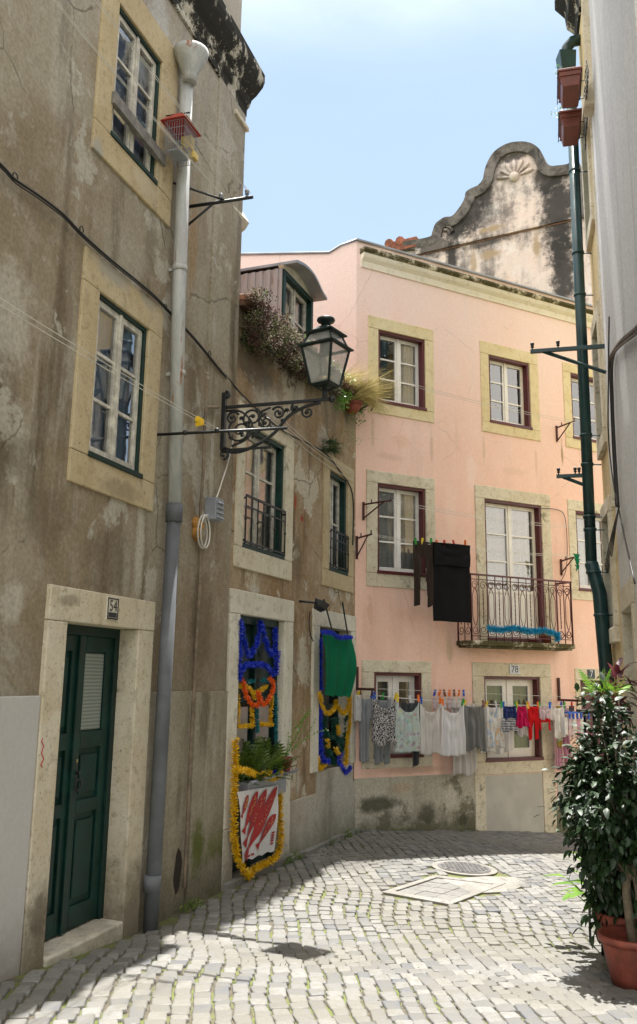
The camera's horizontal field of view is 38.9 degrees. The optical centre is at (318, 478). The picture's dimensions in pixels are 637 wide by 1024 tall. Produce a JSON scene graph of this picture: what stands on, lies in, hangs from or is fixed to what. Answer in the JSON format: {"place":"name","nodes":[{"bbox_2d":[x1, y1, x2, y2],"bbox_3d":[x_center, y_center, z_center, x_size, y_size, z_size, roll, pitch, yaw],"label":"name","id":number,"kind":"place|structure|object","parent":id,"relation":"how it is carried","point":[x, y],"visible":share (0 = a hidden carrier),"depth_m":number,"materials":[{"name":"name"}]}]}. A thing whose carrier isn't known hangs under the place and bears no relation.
{"place":"outdoors","nodes":[
{"label":"outdoors","id":0,"kind":"place"},
{"bbox_2d":[0,829,636,1023],"bbox_3d":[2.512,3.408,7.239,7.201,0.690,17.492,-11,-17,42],"label":"cobblestone paving","id":1,"kind":"structure","parent":0,"point":[489,980],"depth_m":5.55,"materials":[{"name":"stone"}]},
{"bbox_2d":[0,0,264,981],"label":"old house","id":2,"kind":"structure","parent":1,"relation":"on","point":[84,448],"depth_m":5.88,"materials":[{"name":"brown paint"}]},
{"bbox_2d":[19,584,155,974],"bbox_3d":[-1.507,1.936,5.529,0.332,2.443,1.280,-3,-13,17],"label":"door","id":3,"kind":"structure","parent":2,"relation":"in","point":[86,841],"depth_m":5.68,"materials":[{"name":"green paint"}]},
{"bbox_2d":[66,246,162,511],"bbox_3d":[-1.450,-0.617,6.091,0.290,1.525,1.075,-3,-13,17],"label":"window","id":4,"kind":"structure","parent":2,"relation":"in","point":[113,437],"depth_m":6.05,"materials":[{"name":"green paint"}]},
{"bbox_2d":[91,0,177,226],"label":"window","id":5,"kind":"structure","parent":2,"relation":"in","point":[112,139],"depth_m":6.55,"materials":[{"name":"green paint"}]},
{"bbox_2d":[111,91,165,166],"bbox_3d":[-1.286,-2.499,6.473,0.040,0.120,0.770,-3,-13,17],"label":"wooden bar","id":6,"kind":"object","parent":2,"relation":"attached to","point":[134,124],"visible":0.98,"depth_m":6.42,"materials":[{"name":"grey wood"}]},
{"bbox_2d":[143,40,208,932],"bbox_3d":[-1.073,-0.216,6.507,0.279,6.494,0.367,5,-13,-20],"label":"drainpipe","id":7,"kind":"object","parent":2,"relation":"attached to","point":[191,56],"visible":0.88,"depth_m":6.52,"materials":[{"name":"grey plastic"}]},
{"bbox_2d":[0,162,353,544],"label":"power cable","id":8,"kind":"object","parent":2,"relation":"attached to","point":[80,233],"visible":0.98,"depth_m":6.07,"materials":[{"name":"rubber"}]},
{"bbox_2d":[160,112,200,167],"bbox_3d":[-1.066,-2.607,6.835,0.270,0.398,0.280,-3,-13,17],"label":"bird cage","id":9,"kind":"object","parent":2,"relation":"attached to","point":[182,129],"visible":0.95,"depth_m":6.80,"materials":[{"name":"plastic"}]},
{"bbox_2d":[192,516,204,541],"bbox_3d":[-0.955,0.392,7.072,0.095,0.205,0.110,-3,-13,17],"label":"expanding foam","id":10,"kind":"object","parent":2,"relation":"attached to","point":[195,519],"visible":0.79,"depth_m":7.04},
{"bbox_2d":[182,405,218,887],"bbox_3d":[-0.905,1.166,6.998,0.026,3.692,0.278,-3,-13,17],"label":"conduit","id":11,"kind":"object","parent":2,"relation":"attached to","point":[194,665],"visible":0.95,"depth_m":6.84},
{"bbox_2d":[173,182,252,225],"bbox_3d":[-0.819,-2.122,7.050,0.626,0.305,0.238,1,-12,0],"label":"line bracket","id":12,"kind":"object","parent":2,"relation":"attached to","point":[221,200],"visible":0.88,"depth_m":7.05,"materials":[{"name":"black metal"}]},
{"bbox_2d":[53,0,221,193],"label":"clothes line","id":13,"kind":"object","parent":12,"relation":"attached to","point":[131,91],"visible":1,"depth_m":5.67,"materials":[{"name":"plastic"}]},
{"bbox_2d":[95,0,249,191],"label":"clothes line","id":14,"kind":"object","parent":12,"relation":"attached to","point":[167,90],"visible":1,"depth_m":5.66,"materials":[{"name":"plastic"}]},
{"bbox_2d":[205,497,224,521],"bbox_3d":[-0.835,0.249,7.283,0.120,0.180,0.155,-3,-13,17],"label":"junction box","id":15,"kind":"object","parent":2,"relation":"attached to","point":[214,507],"visible":0.93,"depth_m":7.22,"materials":[{"name":"grey plastic"}]},
{"bbox_2d":[197,440,233,548],"bbox_3d":[-0.838,0.088,7.368,0.058,1.040,0.705,-2,-13,12],"label":"cable","id":16,"kind":"object","parent":2,"relation":"attached to","point":[204,516],"visible":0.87,"depth_m":7.11,"materials":[{"name":"plastic"}]},
{"bbox_2d":[157,427,287,435],"bbox_3d":[-0.694,-0.342,6.409,1.000,0.050,0.040,-3,-13,17],"label":"iron rod","id":17,"kind":"object","parent":2,"relation":"attached to","point":[216,430],"visible":1,"depth_m":6.40,"materials":[{"name":"metal"}]},
{"bbox_2d":[0,298,215,428],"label":"clothes line","id":18,"kind":"object","parent":17,"relation":"attached to","point":[96,358],"visible":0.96,"depth_m":4.88,"materials":[{"name":"plastic"}]},
{"bbox_2d":[220,315,353,460],"bbox_3d":[-0.263,-0.746,7.603,1.088,1.189,0.371,-6,-14,27],"label":"street lamp","id":19,"kind":"object","parent":2,"relation":"attached to","point":[325,335],"visible":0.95,"depth_m":7.50,"materials":[{"name":"black metal"}]},
{"bbox_2d":[221,206,356,891],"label":"old house","id":20,"kind":"structure","parent":1,"relation":"on","point":[292,525],"depth_m":9.00,"materials":[{"name":"brown paint"}]},
{"bbox_2d":[237,683,274,728],"bbox_3d":[-0.559,2.024,8.033,0.065,0.408,0.803,-4,-13,21],"label":"garland","id":21,"kind":"object","parent":20,"relation":"attached to","point":[252,714],"visible":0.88,"depth_m":7.96},
{"bbox_2d":[228,737,284,880],"bbox_3d":[-0.514,2.784,7.734,0.104,1.211,1.083,-4,-13,21],"label":"garland","id":22,"kind":"object","parent":20,"relation":"attached to","point":[248,872],"visible":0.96,"depth_m":7.38},
{"bbox_2d":[237,785,277,861],"bbox_3d":[-0.501,2.896,7.600,0.035,0.572,0.840,-4,-13,21],"label":"fish banner","id":23,"kind":"object","parent":22,"relation":"hanging from","point":[258,816],"visible":1,"depth_m":7.58,"materials":[{"name":"white fabric"}]},
{"bbox_2d":[237,677,278,745],"bbox_3d":[-0.543,2.164,8.079,0.060,0.759,0.977,-4,-13,21],"label":"garland","id":24,"kind":"object","parent":20,"relation":"attached to","point":[263,680],"visible":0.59,"depth_m":8.41},
{"bbox_2d":[241,676,275,708],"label":"garland","id":25,"kind":"object","parent":20,"relation":"attached to","point":[259,698],"visible":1,"depth_m":8.03},
{"bbox_2d":[223,588,293,871],"bbox_3d":[-0.657,2.386,8.060,0.332,2.673,1.385,-4,-13,21],"label":"door","id":26,"kind":"structure","parent":20,"relation":"in","point":[274,612],"depth_m":8.20,"materials":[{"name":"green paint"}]},
{"bbox_2d":[237,618,280,680],"bbox_3d":[-0.534,1.544,8.075,0.086,0.532,0.896,-4,-13,21],"label":"garland","id":27,"kind":"object","parent":20,"relation":"attached to","point":[253,664],"visible":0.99,"depth_m":7.88},
{"bbox_2d":[240,617,278,658],"bbox_3d":[-0.543,1.452,8.152,0.087,0.368,0.844,-4,-13,21],"label":"garland","id":28,"kind":"object","parent":20,"relation":"attached to","point":[256,643],"visible":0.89,"depth_m":8.20},
{"bbox_2d":[233,400,293,580],"bbox_3d":[-0.612,0.161,8.543,0.282,1.490,1.275,-4,-13,21],"label":"window","id":29,"kind":"structure","parent":20,"relation":"in","point":[267,475],"depth_m":8.67,"materials":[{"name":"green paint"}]},
{"bbox_2d":[235,736,299,801],"bbox_3d":[-0.501,2.538,7.962,0.542,0.519,1.094,-3,-13,17],"label":"fern planter","id":30,"kind":"object","parent":20,"relation":"attached to","point":[257,757],"visible":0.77,"depth_m":7.80,"materials":[{"name":"grey metal"}]},
{"bbox_2d":[233,765,282,782],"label":"garland","id":31,"kind":"object","parent":30,"relation":"attached to","point":[245,770],"visible":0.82,"depth_m":7.51},
{"bbox_2d":[282,708,328,771],"bbox_3d":[-0.220,2.428,8.437,0.426,0.567,0.482,-10,-16,40],"label":"plant","id":32,"kind":"object","parent":30,"relation":"on","point":[287,753],"visible":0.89,"depth_m":8.40,"materials":[{"name":"plant"}]},
{"bbox_2d":[239,287,343,397],"bbox_3d":[-0.222,-1.239,9.134,0.366,0.607,2.346,-4,-13,20],"label":"trailing succulent","id":33,"kind":"object","parent":20,"relation":"on","point":[252,320],"visible":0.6,"depth_m":8.55,"materials":[{"name":"green plant"}]},
{"bbox_2d":[281,269,312,340],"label":"dormer window","id":34,"kind":"structure","parent":20,"relation":"in","point":[296,301],"depth_m":10.16,"materials":[{"name":"green paint"}]},
{"bbox_2d":[299,598,329,641],"bbox_3d":[-0.004,1.460,9.238,0.231,0.449,0.490,-4,-13,23],"label":"floodlight","id":35,"kind":"object","parent":20,"relation":"attached to","point":[320,605],"visible":1,"depth_m":9.14,"materials":[{"name":"black metal"}]},
{"bbox_2d":[310,608,355,772],"bbox_3d":[0.040,2.309,9.928,0.327,1.653,1.375,-4,-13,21],"label":"window","id":36,"kind":"structure","parent":20,"relation":"in","point":[320,621],"depth_m":9.99,"materials":[{"name":"beige paint"}]},
{"bbox_2d":[321,715,347,766],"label":"garland","id":37,"kind":"object","parent":20,"relation":"attached to","point":[333,736],"visible":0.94,"depth_m":9.83},
{"bbox_2d":[317,690,351,715],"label":"garland","id":38,"kind":"object","parent":20,"relation":"attached to","point":[335,707],"visible":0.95,"depth_m":9.71},
{"bbox_2d":[319,430,349,458],"bbox_3d":[0.168,-0.346,10.037,0.414,0.380,0.477,-9,-15,37],"label":"wall fern","id":39,"kind":"object","parent":20,"relation":"attached to","point":[330,442],"depth_m":10.00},
{"bbox_2d":[318,638,352,775],"bbox_3d":[0.184,2.493,9.799,0.090,1.485,1.072,-4,-13,21],"label":"garland","id":40,"kind":"object","parent":20,"relation":"attached to","point":[323,759],"visible":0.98,"depth_m":9.43},
{"bbox_2d":[318,693,352,771],"bbox_3d":[0.177,2.739,9.770,0.078,0.799,1.087,-4,-13,21],"label":"garland","id":41,"kind":"object","parent":20,"relation":"attached to","point":[323,766],"visible":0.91,"depth_m":10.05},
{"bbox_2d":[305,334,365,425],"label":"roof weeds","id":42,"kind":"object","parent":20,"relation":"on","point":[342,401],"visible":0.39,"depth_m":10.49,"materials":[{"name":"green plant"}]},
{"bbox_2d":[322,451,353,592],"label":"window","id":43,"kind":"structure","parent":20,"relation":"in","point":[337,515],"depth_m":10.49,"materials":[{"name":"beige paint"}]},
{"bbox_2d":[323,634,356,696],"bbox_3d":[0.210,2.006,9.622,0.089,0.651,0.958,-5,-13,23],"label":"green cloth","id":44,"kind":"object","parent":20,"relation":"hanging from","point":[341,664],"visible":0.98,"depth_m":9.63,"materials":[{"name":"fabric"}]},
{"bbox_2d":[341,355,399,422],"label":"dry grass","id":45,"kind":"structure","parent":20,"relation":"on","point":[355,382],"depth_m":10.79,"materials":[{"name":"plant"}]},
{"bbox_2d":[341,355,404,444],"bbox_3d":[0.667,-0.945,10.921,0.921,1.204,0.987,-5,-14,26],"label":"hanging flower pot","id":46,"kind":"object","parent":20,"relation":"on","point":[354,405],"visible":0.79,"depth_m":10.80,"materials":[{"name":"ceramic"}]},
{"bbox_2d":[290,828,359,862],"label":"kerb","id":47,"kind":"structure","parent":1,"relation":"on","point":[314,848],"depth_m":9.08,"materials":[{"name":"stone"}]},
{"bbox_2d":[120,826,608,1004],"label":"weeds","id":48,"kind":"object","parent":1,"relation":"on","point":[289,860],"visible":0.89,"depth_m":7.41,"materials":[{"name":"green plant"}]},
{"bbox_2d":[240,238,611,832],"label":"pink house","id":49,"kind":"structure","parent":1,"relation":"on","point":[438,326],"depth_m":11.79,"materials":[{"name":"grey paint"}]},
{"bbox_2d":[355,530,372,558],"bbox_3d":[0.542,0.786,10.734,0.024,0.309,0.366,7,-14,-27],"label":"line bracket","id":50,"kind":"object","parent":49,"relation":"attached to","point":[357,538],"visible":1,"depth_m":10.82,"materials":[{"name":"metal"}]},
{"bbox_2d":[373,534,572,556],"bbox_3d":[2.071,0.876,11.371,3.303,0.075,0.005,8,-14,-28],"label":"clothes line","id":51,"kind":"object","parent":50,"relation":"attached to","point":[481,549],"visible":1,"depth_m":11.47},
{"bbox_2d":[413,540,433,606],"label":"trousers","id":52,"kind":"object","parent":51,"relation":"hanging from","point":[425,549],"visible":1,"depth_m":10.86,"materials":[{"name":"fabric"}]},
{"bbox_2d":[433,542,470,622],"bbox_3d":[1.636,1.266,11.013,0.567,0.957,0.055,8,-14,-28],"label":"blanket","id":53,"kind":"object","parent":51,"relation":"hanging from","point":[451,576],"visible":1,"depth_m":11.01,"materials":[{"name":"black fabric"}]},
{"bbox_2d":[356,667,375,695],"bbox_3d":[0.541,2.329,10.381,0.032,0.324,0.400,8,-14,-28],"label":"line rack","id":54,"kind":"object","parent":49,"relation":"attached to","point":[357,682],"visible":0.94,"depth_m":10.50,"materials":[{"name":"metal"}]},
{"bbox_2d":[354,694,361,720],"bbox_3d":[0.452,2.635,10.360,0.087,0.305,0.079,8,-14,-29],"label":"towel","id":55,"kind":"object","parent":54,"relation":"hanging from","point":[357,708],"visible":1,"depth_m":10.34,"materials":[{"name":"white fabric"}]},
{"bbox_2d":[362,694,499,704],"bbox_3d":[1.861,2.741,11.173,3.152,0.132,0.005,8,-14,-28],"label":"clothes line","id":56,"kind":"object","parent":54,"relation":"attached to","point":[414,699],"visible":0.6,"depth_m":10.71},
{"bbox_2d":[359,697,372,762],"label":"pyjamas","id":57,"kind":"object","parent":56,"relation":"hanging from","point":[366,713],"visible":1,"depth_m":10.38,"materials":[{"name":"fabric"}]},
{"bbox_2d":[374,698,390,764],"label":"trousers","id":58,"kind":"object","parent":56,"relation":"hanging from","point":[378,755],"visible":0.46,"depth_m":10.46,"materials":[{"name":"fabric"}]},
{"bbox_2d":[401,700,418,766],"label":"leggings","id":59,"kind":"object","parent":56,"relation":"hanging from","point":[408,707],"visible":0.37,"depth_m":10.70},
{"bbox_2d":[451,704,476,776],"bbox_3d":[1.768,3.195,11.027,0.354,0.862,0.074,7,-14,-26],"label":"undershirt","id":60,"kind":"object","parent":56,"relation":"hanging from","point":[466,764],"visible":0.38,"depth_m":10.98,"materials":[{"name":"beige fabric"}]},
{"bbox_2d":[480,705,512,754],"bbox_3d":[2.235,3.147,11.297,0.502,0.604,0.074,8,-14,-29],"label":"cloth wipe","id":61,"kind":"object","parent":56,"relation":"hanging from","point":[508,742],"visible":0.23,"depth_m":11.29,"materials":[{"name":"white fabric"}]},
{"bbox_2d":[556,706,571,769],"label":"pyjama trousers","id":62,"kind":"object","parent":56,"relation":"hanging from","point":[561,750],"visible":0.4,"depth_m":11.71,"materials":[{"name":"pink fabric"}]},
{"bbox_2d":[376,695,576,705],"bbox_3d":[1.983,2.696,10.960,3.152,0.132,0.005,8,-14,-28],"label":"clothes line","id":63,"kind":"object","parent":54,"relation":"attached to","point":[490,704],"visible":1,"depth_m":11.17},
{"bbox_2d":[372,699,396,746],"bbox_3d":[0.755,2.763,10.247,0.347,0.558,0.076,7,-14,-27],"label":"tank top","id":64,"kind":"object","parent":63,"relation":"hanging from","point":[383,724],"visible":1,"depth_m":10.23,"materials":[{"name":"fabric"}]},
{"bbox_2d":[394,702,419,752],"bbox_3d":[1.036,2.845,10.389,0.355,0.595,0.073,8,-14,-29],"label":"tank top","id":65,"kind":"object","parent":63,"relation":"hanging from","point":[407,730],"visible":1,"depth_m":10.37,"materials":[{"name":"fabric"}]},
{"bbox_2d":[419,704,441,754],"bbox_3d":[1.313,2.916,10.531,0.330,0.618,0.073,7,-14,-28],"label":"tank top","id":66,"kind":"object","parent":63,"relation":"hanging from","point":[430,733],"visible":1,"depth_m":10.51,"materials":[{"name":"beige fabric"}]},
{"bbox_2d":[441,704,465,755],"bbox_3d":[1.597,2.970,10.684,0.362,0.609,0.078,7,-14,-27],"label":"tank top","id":67,"kind":"object","parent":63,"relation":"hanging from","point":[453,737],"visible":1,"depth_m":10.67,"materials":[{"name":"white fabric"}]},
{"bbox_2d":[464,705,486,752],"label":"shorts","id":68,"kind":"object","parent":63,"relation":"hanging from","point":[474,719],"visible":1,"depth_m":10.83,"materials":[{"name":"grey fabric"}]},
{"bbox_2d":[486,705,503,747],"bbox_3d":[2.146,3.020,10.981,0.268,0.508,0.076,7,-14,-27],"label":"tshirt","id":69,"kind":"object","parent":63,"relation":"hanging from","point":[495,734],"visible":1,"depth_m":10.98,"materials":[{"name":"white fabric"}]},
{"bbox_2d":[502,706,517,732],"bbox_3d":[2.351,2.963,11.111,0.262,0.320,0.082,8,-14,-29],"label":"dress","id":70,"kind":"object","parent":63,"relation":"hanging from","point":[509,718],"visible":1,"depth_m":11.11,"materials":[{"name":"blue fabric"}]},
{"bbox_2d":[516,706,529,727],"bbox_3d":[2.538,2.965,11.216,0.238,0.270,0.073,8,-14,-28],"label":"dress","id":71,"kind":"object","parent":63,"relation":"hanging from","point":[522,719],"visible":1,"depth_m":11.21,"materials":[{"name":"fabric"}]},
{"bbox_2d":[527,706,538,739],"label":"leggings","id":72,"kind":"object","parent":63,"relation":"hanging from","point":[533,714],"visible":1,"depth_m":11.29,"materials":[{"name":"red fabric"}]},
{"bbox_2d":[550,707,566,738],"bbox_3d":[3.070,3.111,11.508,0.270,0.409,0.071,9,-15,-33],"label":"baby suit","id":73,"kind":"object","parent":63,"relation":"hanging from","point":[557,716],"visible":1,"depth_m":11.50,"materials":[{"name":"white fabric"}]},
{"bbox_2d":[362,496,391,519],"bbox_3d":[0.703,0.349,10.835,0.027,0.239,0.511,11,-16,-38],"label":"line bracket","id":74,"kind":"object","parent":49,"relation":"attached to","point":[363,510],"visible":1,"depth_m":10.93,"materials":[{"name":"metal"}]},
{"bbox_2d":[392,500,582,528],"bbox_3d":[2.219,0.482,11.404,3.124,0.096,0.005,8,-14,-29],"label":"clothes line","id":75,"kind":"object","parent":74,"relation":"attached to","point":[483,516],"visible":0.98,"depth_m":11.31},
{"bbox_2d":[361,660,432,768],"bbox_3d":[0.883,2.820,10.844,1.000,1.235,0.284,8,-14,-28],"label":"window","id":76,"kind":"structure","parent":49,"relation":"in","point":[382,675],"depth_m":10.85,"materials":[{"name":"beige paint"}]},
{"bbox_2d":[368,315,433,422],"bbox_3d":[1.020,-1.399,11.813,1.025,1.295,0.284,8,-14,-28],"label":"window","id":77,"kind":"structure","parent":49,"relation":"in","point":[413,358],"depth_m":11.84,"materials":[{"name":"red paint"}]},
{"bbox_2d":[366,469,435,589],"bbox_3d":[0.977,0.667,11.352,1.035,1.440,0.284,8,-14,-28],"label":"window","id":78,"kind":"structure","parent":49,"relation":"in","point":[390,561],"depth_m":11.34,"materials":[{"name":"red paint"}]},
{"bbox_2d":[480,340,540,440],"bbox_3d":[2.619,-1.199,12.680,1.045,1.300,0.284,8,-14,-28],"label":"window","id":79,"kind":"structure","parent":49,"relation":"in","point":[525,363],"depth_m":12.66,"materials":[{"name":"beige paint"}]},
{"bbox_2d":[472,662,554,774],"bbox_3d":[2.451,3.089,11.678,1.320,1.370,0.284,8,-14,-28],"label":"window","id":80,"kind":"structure","parent":49,"relation":"in","point":[534,755],"depth_m":11.70,"materials":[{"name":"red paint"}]},
{"bbox_2d":[474,484,555,643],"bbox_3d":[2.574,1.183,12.151,1.320,2.070,0.284,8,-14,-28],"label":"balcony door","id":81,"kind":"structure","parent":49,"relation":"in","point":[493,502],"depth_m":12.19,"materials":[{"name":"red paint"}]},
{"bbox_2d":[486,624,560,642],"bbox_3d":[2.646,1.972,11.537,1.237,0.219,0.130,8,-14,-28],"label":"garland","id":82,"kind":"object","parent":49,"relation":"attached to","point":[524,630],"visible":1,"depth_m":11.52},
{"bbox_2d":[562,362,596,451],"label":"window","id":83,"kind":"structure","parent":49,"relation":"in","point":[569,371],"depth_m":13.12,"materials":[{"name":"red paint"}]},
{"bbox_2d":[567,499,602,600],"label":"window","id":84,"kind":"structure","parent":49,"relation":"in","point":[580,585],"depth_m":12.77,"materials":[{"name":"red paint"}]},
{"bbox_2d":[574,668,608,799],"bbox_3d":[3.803,3.773,12.311,0.930,2.308,0.270,8,-14,-28],"label":"door","id":85,"kind":"structure","parent":49,"relation":"in","point":[578,679],"depth_m":12.36,"materials":[{"name":"beige paint"}]},
{"bbox_2d":[382,875,505,905],"bbox_3d":[1.088,3.494,7.674,0.583,0.082,1.178,-8,-15,34],"label":"access hatch","id":86,"kind":"object","parent":1,"relation":"in","point":[426,889],"visible":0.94,"depth_m":7.53,"materials":[{"name":"concrete"}]},
{"bbox_2d":[431,861,520,893],"bbox_3d":[1.415,3.637,8.227,0.779,0.076,1.201,6,-13,-21],"label":"concrete apron","id":87,"kind":"object","parent":1,"relation":"on","point":[510,882],"visible":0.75,"depth_m":8.04,"materials":[{"name":"concrete"}]},
{"bbox_2d":[438,861,490,873],"bbox_3d":[1.378,3.686,8.522,0.500,0.061,0.500,1,-12,0],"label":"manhole cover","id":88,"kind":"object","parent":87,"relation":"on","point":[464,867],"visible":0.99,"depth_m":8.48,"materials":[{"name":"metal"}]},
{"bbox_2d":[384,141,592,304],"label":"church gable","id":89,"kind":"structure","parent":1,"relation":"on","point":[509,220],"depth_m":21.35,"materials":[{"name":"paint"}]},
{"bbox_2d":[543,852,589,910],"bbox_3d":[1.986,2.890,6.167,0.822,0.668,0.624,1,-12,0],"label":"leafy plant","id":90,"kind":"object","parent":1,"relation":"on","point":[575,893],"visible":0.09,"depth_m":6.22,"materials":[{"name":"green plant"}]},
{"bbox_2d":[533,672,636,990],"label":"potted ficus","id":91,"kind":"object","parent":1,"relation":"on","point":[605,831],"visible":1,"depth_m":5.45,"materials":[{"name":"plant"}]},
{"bbox_2d":[554,0,627,764],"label":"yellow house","id":92,"kind":"structure","parent":1,"relation":"on","point":[569,12],"depth_m":10.14,"materials":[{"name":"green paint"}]},
{"bbox_2d":[551,106,587,148],"bbox_3d":[2.918,-4.135,10.492,0.404,0.360,0.610,-2,-13,14],"label":"window box","id":93,"kind":"object","parent":92,"relation":"attached to","point":[569,126],"visible":0.93,"depth_m":10.34,"materials":[{"name":"brown plastic"}]},
{"bbox_2d":[556,467,582,485],"bbox_3d":[2.896,-0.008,10.242,0.368,0.255,0.040,-2,-13,14],"label":"line bracket","id":94,"kind":"object","parent":92,"relation":"attached to","point":[568,477],"visible":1,"depth_m":10.24,"materials":[{"name":"metal"}]},
{"bbox_2d":[580,86,594,252],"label":"window","id":95,"kind":"structure","parent":92,"relation":"in","point":[586,163],"depth_m":10.86,"materials":[{"name":"green paint"}]},
{"bbox_2d":[556,34,619,804],"bbox_3d":[3.136,-0.834,10.390,0.360,9.845,0.199,1,-12,0],"label":"drainpipe","id":96,"kind":"object","parent":92,"relation":"attached to","point":[566,57],"visible":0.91,"depth_m":10.32,"materials":[{"name":"metal"}]},
{"bbox_2d":[591,301,607,460],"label":"window","id":97,"kind":"structure","parent":92,"relation":"in","point":[597,358],"depth_m":10.27,"materials":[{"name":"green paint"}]},
{"bbox_2d":[600,495,619,644],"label":"window","id":98,"kind":"structure","parent":92,"relation":"in","point":[607,521],"depth_m":9.50,"materials":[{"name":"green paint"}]},
{"bbox_2d":[603,508,618,580],"bbox_3d":[3.002,0.714,9.258,0.036,0.404,3.056,-2,-13,14],"label":"cable bundle","id":99,"kind":"object","parent":92,"relation":"attached to","point":[612,536],"visible":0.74,"depth_m":9.06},
{"bbox_2d":[572,839,635,948],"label":"potted plant","id":100,"kind":"object","parent":1,"relation":"on","point":[603,915],"visible":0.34,"depth_m":5.69,"materials":[{"name":"green plant"}]},
{"bbox_2d":[576,709,633,955],"bbox_3d":[2.065,2.462,6.377,0.320,1.598,0.320,1,-12,0],"label":"plant stand","id":101,"kind":"object","parent":1,"relation":"on","point":[593,718],"visible":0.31,"depth_m":6.41,"materials":[{"name":"black metal"}]},
{"bbox_2d":[571,659,636,709],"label":"bromeliad","id":102,"kind":"object","parent":101,"relation":"on","point":[609,687],"visible":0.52,"depth_m":6.56,"materials":[{"name":"plant"}]},
{"bbox_2d":[581,0,636,775],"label":"grey house","id":103,"kind":"structure","parent":1,"relation":"on","point":[609,27],"depth_m":7.79,"materials":[{"name":"white paint"}]},
{"bbox_2d":[530,340,606,373],"bbox_3d":[2.585,-1.251,9.335,0.754,0.402,0.040,-2,-13,14],"label":"line bracket","id":104,"kind":"object","parent":103,"relation":"attached to","point":[547,351],"visible":1,"depth_m":9.33,"materials":[{"name":"metal"}]},
{"bbox_2d":[552,60,588,108],"bbox_3d":[2.766,-4.350,9.921,0.381,0.353,0.610,-2,-13,14],"label":"window box","id":105,"kind":"object","parent":103,"relation":"attached to","point":[569,83],"visible":0.98,"depth_m":9.76,"materials":[{"name":"brown plastic"}]},
{"bbox_2d":[607,316,635,583],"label":"cable","id":106,"kind":"object","parent":103,"relation":"attached to","point":[609,451],"visible":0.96,"depth_m":8.54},
{"bbox_2d":[609,324,636,507],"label":"power cable","id":107,"kind":"object","parent":103,"relation":"attached to","point":[628,336],"visible":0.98,"depth_m":8.30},
{"bbox_2d":[619,576,636,775],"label":"door","id":108,"kind":"structure","parent":103,"relation":"in","point":[627,592],"depth_m":8.44,"materials":[{"name":"beige paint"}]},
{"bbox_2d":[594,657,636,751],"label":"burgundy plant","id":109,"kind":"object","parent":1,"relation":"on","point":[615,670],"visible":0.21,"depth_m":7.00,"materials":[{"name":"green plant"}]},
{"bbox_2d":[241,0,581,252],"label":"sky","id":110,"kind":"structure","parent":0,"point":[374,121],"materials":[{"name":"blue"}]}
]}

